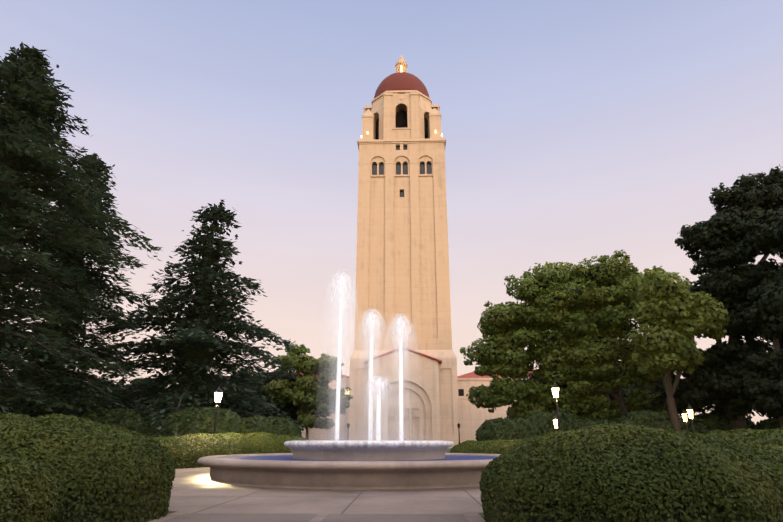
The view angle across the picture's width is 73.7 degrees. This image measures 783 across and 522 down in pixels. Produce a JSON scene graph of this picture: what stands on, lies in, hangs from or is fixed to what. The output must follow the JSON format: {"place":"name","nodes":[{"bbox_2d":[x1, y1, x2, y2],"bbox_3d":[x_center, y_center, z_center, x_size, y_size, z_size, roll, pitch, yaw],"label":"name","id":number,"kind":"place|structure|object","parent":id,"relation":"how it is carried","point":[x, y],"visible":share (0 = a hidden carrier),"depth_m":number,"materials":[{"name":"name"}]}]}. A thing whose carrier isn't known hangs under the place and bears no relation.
{"place":"outdoors","nodes":[
{"label":"outdoors","id":0,"kind":"place"},
{"bbox_2d":[145,448,485,521],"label":"path paving","id":1,"kind":"structure","parent":0,"point":[322,510],"depth_m":9.03,"materials":[{"name":"grey concrete"}]},
{"bbox_2d":[161,513,468,521],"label":"pavement","id":2,"kind":"structure","parent":1,"relation":"in","point":[226,517],"depth_m":7.95,"materials":[{"name":"grey concrete"}]},
{"bbox_2d":[140,449,496,521],"bbox_3d":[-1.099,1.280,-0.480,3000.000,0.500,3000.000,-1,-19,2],"label":"ground","id":3,"kind":"structure","parent":0,"point":[447,451],"depth_m":8.47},
{"bbox_2d":[0,455,58,521],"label":"low hedge","id":4,"kind":"object","parent":3,"relation":"on","point":[37,483],"depth_m":5.08,"materials":[{"name":"green plant"}]},
{"bbox_2d":[0,367,151,416],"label":"tree","id":5,"kind":"object","parent":3,"relation":"on","point":[134,406],"depth_m":57.92,"materials":[{"name":"green plant"}]},
{"bbox_2d":[0,152,155,416],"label":"conifer tree","id":6,"kind":"object","parent":3,"relation":"on","point":[92,280],"depth_m":37.01,"materials":[{"name":"green plant"}]},
{"bbox_2d":[0,42,161,417],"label":"redwood tree","id":7,"kind":"object","parent":3,"relation":"on","point":[48,98],"depth_m":30.42,"materials":[{"name":"green plant"}]},
{"bbox_2d":[0,413,309,521],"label":"hedge","id":8,"kind":"object","parent":3,"relation":"on","point":[19,426],"depth_m":7.43,"materials":[{"name":"green plant"}]},
{"bbox_2d":[104,377,214,411],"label":"tree","id":9,"kind":"object","parent":3,"relation":"on","point":[122,382],"depth_m":72.59,"materials":[{"name":"green plant"}]},
{"bbox_2d":[17,407,302,437],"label":"shrubs","id":10,"kind":"object","parent":3,"relation":"on","point":[232,421],"depth_m":32.35,"materials":[{"name":"green plant"}]},
{"bbox_2d":[45,200,304,436],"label":"cedar tree","id":11,"kind":"object","parent":3,"relation":"on","point":[231,327],"depth_m":42.09,"materials":[{"name":"green plant"}]},
{"bbox_2d":[120,386,309,439],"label":"arcade building","id":12,"kind":"structure","parent":3,"relation":"on","point":[303,433],"depth_m":85.72,"materials":[{"name":"stone"}]},
{"bbox_2d":[213,386,223,433],"bbox_3d":[-8.777,8.131,25.991,0.400,3.782,0.400,-1,-19,2],"label":"lamp post","id":13,"kind":"object","parent":3,"relation":"on","point":[217,406],"depth_m":26.27,"materials":[{"name":"white glass"}]},
{"bbox_2d":[210,370,266,413],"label":"tree","id":14,"kind":"object","parent":3,"relation":"on","point":[225,405],"depth_m":73.13,"materials":[{"name":"green plant"}]},
{"bbox_2d":[242,367,310,432],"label":"tree","id":15,"kind":"object","parent":3,"relation":"on","point":[289,407],"depth_m":66.00,"materials":[{"name":"green plant"}]},
{"bbox_2d":[263,344,352,438],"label":"tree","id":16,"kind":"object","parent":3,"relation":"on","point":[299,388],"depth_m":61.50,"materials":[{"name":"green plant"}]},
{"bbox_2d":[310,378,348,440],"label":"library wing","id":17,"kind":"structure","parent":3,"relation":"on","point":[320,432],"depth_m":93.14,"materials":[{"name":"beige paint"}]},
{"bbox_2d":[168,467,495,512],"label":"plaza paving","id":18,"kind":"structure","parent":3,"relation":"on","point":[192,487],"depth_m":11.43,"materials":[{"name":"grey concrete"}]},
{"bbox_2d":[198,442,500,488],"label":"fountain basins","id":19,"kind":"object","parent":18,"relation":"on","point":[366,473],"visible":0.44,"depth_m":13.07,"materials":[{"name":"stone"}]},
{"bbox_2d":[222,455,496,460],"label":"fountain water","id":20,"kind":"structure","parent":19,"relation":"in","point":[290,457],"depth_m":17.00,"materials":[{"name":"blue liquid"}]},
{"bbox_2d":[334,281,403,442],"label":"water jets","id":21,"kind":"object","parent":20,"relation":"on","point":[378,417],"depth_m":18.25},
{"bbox_2d":[308,268,431,442],"bbox_3d":[-0.819,3.127,18.498,4.526,6.403,3.620,-1,-19,2],"label":"water spray","id":22,"kind":"object","parent":20,"relation":"on","point":[338,287],"visible":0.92,"depth_m":18.69,"materials":[{"name":"white liquid"}]},
{"bbox_2d":[284,440,453,460],"bbox_3d":[-0.748,6.370,17.649,5.720,0.620,5.720,-1,-19,2],"label":"fountain overflow sheet","id":23,"kind":"object","parent":19,"relation":"on","point":[369,443],"visible":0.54,"depth_m":15.33,"materials":[{"name":"liquid"}]},
{"bbox_2d":[348,55,461,447],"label":"tower","id":24,"kind":"structure","parent":3,"relation":"on","point":[402,261],"depth_m":96.97,"materials":[{"name":"stone"}]},
{"bbox_2d":[372,146,431,196],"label":"windows","id":25,"kind":"structure","parent":24,"relation":"attached to","point":[405,168],"depth_m":104.50,"materials":[{"name":"grey glass"}]},
{"bbox_2d":[376,110,427,138],"bbox_3d":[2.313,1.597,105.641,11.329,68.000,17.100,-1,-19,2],"label":"belfry openings","id":26,"kind":"object","parent":24,"relation":"attached to","point":[401,119],"visible":0.21,"depth_m":111.04,"materials":[{"name":"black"}]},
{"bbox_2d":[364,72,441,363],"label":"hoover tower dome and roof tiles","id":27,"kind":"structure","parent":24,"relation":"attached to","point":[400,81],"depth_m":113.48,"materials":[{"name":"red tile"}]},
{"bbox_2d":[457,378,526,441],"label":"library wing","id":28,"kind":"structure","parent":3,"relation":"on","point":[472,418],"depth_m":93.27,"materials":[{"name":"beige paint"}]},
{"bbox_2d":[457,369,535,377],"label":"roof","id":29,"kind":"structure","parent":28,"relation":"on","point":[471,375],"depth_m":96.00,"materials":[{"name":"red tile"}]},
{"bbox_2d":[506,371,601,418],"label":"tree","id":30,"kind":"object","parent":3,"relation":"on","point":[531,375],"depth_m":65.63,"materials":[{"name":"green plant"}]},
{"bbox_2d":[552,416,557,430],"bbox_3d":[9.810,10.420,30.923,0.304,2.664,0.304,-1,-19,2],"label":"lamp post","id":31,"kind":"object","parent":3,"relation":"on","point":[555,424],"depth_m":31.10,"materials":[{"name":"white glass"}]},
{"bbox_2d":[551,382,560,430],"bbox_3d":[8.772,8.435,27.409,0.400,4.130,0.400,-1,-19,2],"label":"lamp post","id":32,"kind":"object","parent":3,"relation":"on","point":[556,401],"depth_m":27.74,"materials":[{"name":"white glass"}]},
{"bbox_2d":[459,250,677,421],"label":"tree","id":33,"kind":"object","parent":3,"relation":"on","point":[591,328],"depth_m":44.72,"materials":[{"name":"green plant"}]},
{"bbox_2d":[450,422,782,521],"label":"hedge","id":34,"kind":"object","parent":3,"relation":"on","point":[746,456],"depth_m":6.15,"materials":[{"name":"green plant"}]},
{"bbox_2d":[475,409,781,442],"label":"shrubs","id":35,"kind":"object","parent":3,"relation":"on","point":[539,423],"depth_m":36.98,"materials":[{"name":"green plant"}]},
{"bbox_2d":[608,381,695,417],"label":"tree","id":36,"kind":"object","parent":3,"relation":"on","point":[625,391],"depth_m":58.69,"materials":[{"name":"green plant"}]},
{"bbox_2d":[622,266,729,430],"bbox_3d":[20.478,6.973,37.188,7.486,13.787,5.933,-1,-19,2],"label":"tree","id":37,"kind":"object","parent":3,"relation":"on","point":[691,305],"depth_m":36.72,"materials":[{"name":"green plant"}]},
{"bbox_2d":[681,409,687,431],"bbox_3d":[19.038,11.082,33.558,0.304,3.128,0.304,-1,-19,2],"label":"lamp post","id":38,"kind":"object","parent":3,"relation":"on","point":[684,412],"depth_m":33.81,"materials":[{"name":"white glass"}]},
{"bbox_2d":[686,404,694,432],"bbox_3d":[16.732,9.484,28.895,0.304,3.113,0.304,-1,-19,2],"label":"lamp post","id":39,"kind":"object","parent":3,"relation":"on","point":[689,408],"depth_m":29.15,"materials":[{"name":"white glass"}]},
{"bbox_2d":[651,164,782,429],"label":"dark tree","id":40,"kind":"object","parent":3,"relation":"on","point":[741,272],"depth_m":40.20,"materials":[{"name":"green plant"}]},
{"bbox_2d":[731,206,782,427],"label":"dark tree","id":41,"kind":"object","parent":3,"relation":"on","point":[759,391],"depth_m":35.49,"materials":[{"name":"green plant"}]},
{"bbox_2d":[284,425,440,460],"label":"water splashes","id":42,"kind":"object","parent":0,"point":[373,439],"depth_m":16.11,"materials":[{"name":"liquid"}]},
{"bbox_2d":[0,0,782,423],"label":"sky","id":43,"kind":"structure","parent":0,"point":[574,131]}
]}

